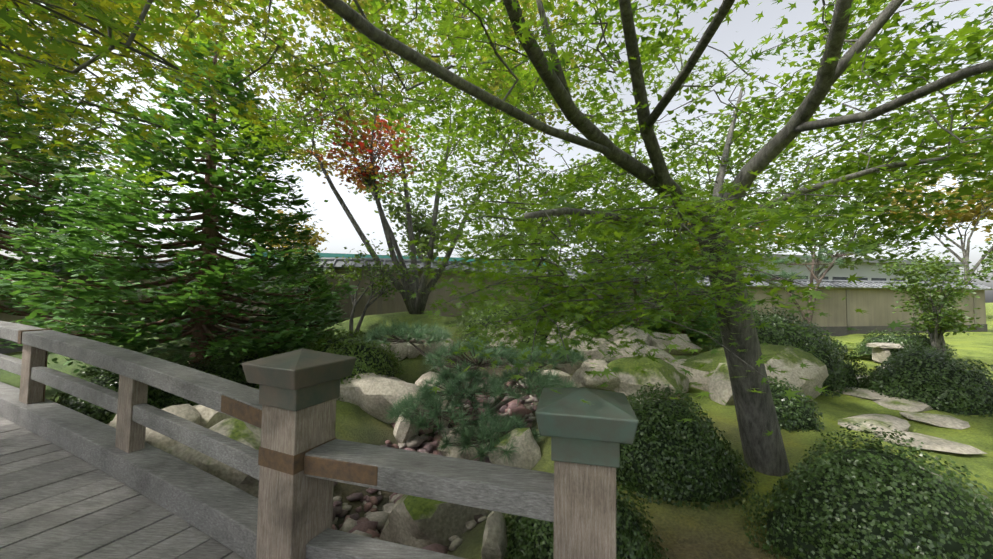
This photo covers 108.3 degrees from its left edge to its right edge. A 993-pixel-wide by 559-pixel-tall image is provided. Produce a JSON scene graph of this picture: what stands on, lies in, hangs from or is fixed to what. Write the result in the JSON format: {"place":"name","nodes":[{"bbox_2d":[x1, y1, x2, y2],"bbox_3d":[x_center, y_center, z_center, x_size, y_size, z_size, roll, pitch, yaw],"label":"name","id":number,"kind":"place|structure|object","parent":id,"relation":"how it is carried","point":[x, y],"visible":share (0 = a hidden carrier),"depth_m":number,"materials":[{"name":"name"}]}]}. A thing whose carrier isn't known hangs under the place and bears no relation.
{"place":"outdoors","nodes":[
{"label":"outdoors","id":0,"kind":"place"},
{"bbox_2d":[346,161,469,259],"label":"tree leaves","id":1,"kind":"object","parent":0,"point":[423,240],"depth_m":22.16,"materials":[{"name":"green plant"}]},
{"bbox_2d":[0,303,992,558],"bbox_3d":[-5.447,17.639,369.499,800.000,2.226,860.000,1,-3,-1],"label":"ground","id":2,"kind":"structure","parent":0,"point":[712,531],"depth_m":4.73,"materials":[{"name":"green plant"}]},
{"bbox_2d":[0,96,158,261],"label":"tree leaves","id":3,"kind":"object","parent":2,"relation":"on","point":[93,162],"depth_m":16.67,"materials":[{"name":"green plant"}]},
{"bbox_2d":[0,1,162,347],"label":"conifer tree","id":4,"kind":"object","parent":2,"relation":"on","point":[21,211],"visible":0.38,"depth_m":8.23,"materials":[{"name":"green plant"}]},
{"bbox_2d":[0,0,333,210],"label":"maple tree","id":5,"kind":"object","parent":2,"relation":"on","point":[93,91],"visible":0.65,"depth_m":2.05,"materials":[{"name":"green plant"}]},
{"bbox_2d":[0,39,363,375],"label":"conifer tree","id":6,"kind":"object","parent":2,"relation":"on","point":[201,313],"visible":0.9,"depth_m":5.24,"materials":[{"name":"green plant"}]},
{"bbox_2d":[251,209,331,257],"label":"tree leaves","id":7,"kind":"object","parent":2,"relation":"on","point":[315,239],"depth_m":24.53,"materials":[{"name":"green plant"}]},
{"bbox_2d":[259,246,344,328],"bbox_3d":[-5.069,0.354,9.425,2.170,2.551,2.331,1,-3,-1],"label":"conifer tree","id":8,"kind":"object","parent":2,"relation":"on","point":[313,283],"visible":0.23,"depth_m":9.33,"materials":[{"name":"green plant"}]},
{"bbox_2d":[0,321,638,558],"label":"bridge","id":9,"kind":"structure","parent":2,"relation":"on","point":[74,484],"depth_m":1.91,"materials":[{"name":"grey wood"}]},
{"bbox_2d":[152,0,598,313],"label":"maple tree","id":10,"kind":"object","parent":2,"relation":"on","point":[417,304],"visible":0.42,"depth_m":8.71,"materials":[{"name":"green plant"}]},
{"bbox_2d":[313,232,438,337],"bbox_3d":[-2.709,0.188,8.271,2.672,2.637,1.831,1,-3,-1],"label":"tree sapling","id":11,"kind":"object","parent":2,"relation":"on","point":[384,284],"visible":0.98,"depth_m":8.11,"materials":[{"name":"green plant"}]},
{"bbox_2d":[332,367,538,555],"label":"stream gravel","id":12,"kind":"structure","parent":2,"relation":"on","point":[371,522],"depth_m":4.09,"materials":[{"name":"grey stone"}]},
{"bbox_2d":[107,319,828,558],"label":"rocks","id":13,"kind":"object","parent":2,"relation":"on","point":[417,522],"visible":0.42,"depth_m":5.24,"materials":[{"name":"grey stone"}]},
{"bbox_2d":[364,319,590,463],"bbox_3d":[-0.380,1.715,5.306,3.603,1.946,2.532,1,-3,-1],"label":"black pine","id":14,"kind":"object","parent":2,"relation":"on","point":[457,389],"visible":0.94,"depth_m":4.93,"materials":[{"name":"green plant"}]},
{"bbox_2d":[0,0,992,476],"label":"maple tree","id":15,"kind":"object","parent":2,"relation":"on","point":[718,236],"visible":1,"depth_m":3.01,"materials":[{"name":"green plant"}]},
{"bbox_2d":[0,257,992,353],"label":"garden wall","id":16,"kind":"structure","parent":2,"relation":"on","point":[874,300],"depth_m":13.51,"materials":[{"name":"paint"}]},
{"bbox_2d":[46,299,992,558],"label":"shrub","id":17,"kind":"object","parent":2,"relation":"on","point":[868,502],"visible":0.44,"depth_m":3.15,"materials":[{"name":"green plant"}]},
{"bbox_2d":[503,178,587,265],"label":"tree leaves","id":18,"kind":"object","parent":2,"relation":"on","point":[532,220],"depth_m":22.39,"materials":[{"name":"green plant"}]},
{"bbox_2d":[525,262,592,326],"bbox_3d":[1.705,0.630,10.568,2.110,2.400,2.107,2,-3,-24],"label":"conifer tree","id":19,"kind":"object","parent":2,"relation":"on","point":[545,295],"visible":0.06,"depth_m":10.34,"materials":[{"name":"green plant"}]},
{"bbox_2d":[562,250,640,336],"bbox_3d":[2.933,0.526,10.243,2.178,2.900,2.189,1,-3,-1],"label":"conifer tree","id":20,"kind":"object","parent":2,"relation":"on","point":[604,313],"visible":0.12,"depth_m":9.87,"materials":[{"name":"green plant"}]},
{"bbox_2d":[251,250,963,281],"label":"background buildings","id":21,"kind":"structure","parent":2,"relation":"on","point":[864,271],"depth_m":30.33,"materials":[{"name":"plaster"},{"name":"metal roofing"},{"name":"glass"}]},
{"bbox_2d":[582,270,691,328],"bbox_3d":[3.623,0.729,9.354,2.908,2.372,1.678,0,-3,13],"label":"tree","id":22,"kind":"object","parent":2,"relation":"on","point":[635,292],"visible":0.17,"depth_m":9.27,"materials":[{"name":"green plant"}]},
{"bbox_2d":[639,243,720,350],"bbox_3d":[5.436,0.553,10.975,2.752,3.500,2.798,1,-3,-1],"label":"conifer tree","id":23,"kind":"object","parent":2,"relation":"on","point":[700,325],"visible":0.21,"depth_m":10.36,"materials":[{"name":"green plant"}]},
{"bbox_2d":[666,186,786,275],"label":"tree leaves","id":24,"kind":"object","parent":2,"relation":"on","point":[757,230],"depth_m":22.01,"materials":[{"name":"green plant"}]},
{"bbox_2d":[696,286,760,345],"bbox_3d":[7.668,1.078,11.667,2.372,2.718,2.286,1,-3,-14],"label":"shrub","id":25,"kind":"object","parent":2,"relation":"on","point":[752,305],"visible":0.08,"depth_m":11.55,"materials":[{"name":"green plant"}]},
{"bbox_2d":[673,340,871,387],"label":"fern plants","id":26,"kind":"object","parent":2,"relation":"on","point":[690,383],"visible":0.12,"depth_m":7.55,"materials":[{"name":"green plant"}]},
{"bbox_2d":[754,229,868,334],"bbox_3d":[11.593,0.170,13.464,3.820,4.399,2.144,0,-3,16],"label":"tree","id":27,"kind":"object","parent":2,"relation":"on","point":[811,270],"visible":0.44,"depth_m":13.21,"materials":[{"name":"green plant"}]},
{"bbox_2d":[768,148,908,278],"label":"tree leaves","id":28,"kind":"object","parent":2,"relation":"on","point":[858,261],"depth_m":21.36,"materials":[{"name":"green plant"}]},
{"bbox_2d":[866,342,910,362],"bbox_3d":[10.500,1.933,9.494,1.270,0.490,0.440,1,-3,-12],"label":"stone bench","id":29,"kind":"object","parent":2,"relation":"on","point":[880,352],"visible":0.42,"depth_m":9.35,"materials":[{"name":"beige stone"}]},
{"bbox_2d":[835,356,992,512],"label":"stepping stone path","id":30,"kind":"structure","parent":2,"relation":"on","point":[885,421],"depth_m":5.04,"materials":[{"name":"beige stone"}]},
{"bbox_2d":[862,144,992,282],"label":"tree leaves","id":31,"kind":"object","parent":2,"relation":"on","point":[968,216],"depth_m":21.17,"materials":[{"name":"green plant"}]},
{"bbox_2d":[871,237,992,359],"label":"tree","id":32,"kind":"object","parent":2,"relation":"on","point":[937,324],"visible":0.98,"depth_m":8.95,"materials":[{"name":"green plant"}]},
{"bbox_2d":[940,73,992,229],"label":"maple tree","id":33,"kind":"object","parent":2,"relation":"on","point":[969,111],"visible":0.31,"depth_m":4.83,"materials":[{"name":"green plant"}]},
{"bbox_2d":[0,0,992,302],"label":"sky","id":34,"kind":"structure","parent":0,"point":[335,221],"materials":[{"name":"white"}]},
{"bbox_2d":[575,187,676,274],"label":"tree leaves","id":35,"kind":"object","parent":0,"point":[601,208],"depth_m":22.75,"materials":[{"name":"green plant"}]}
]}

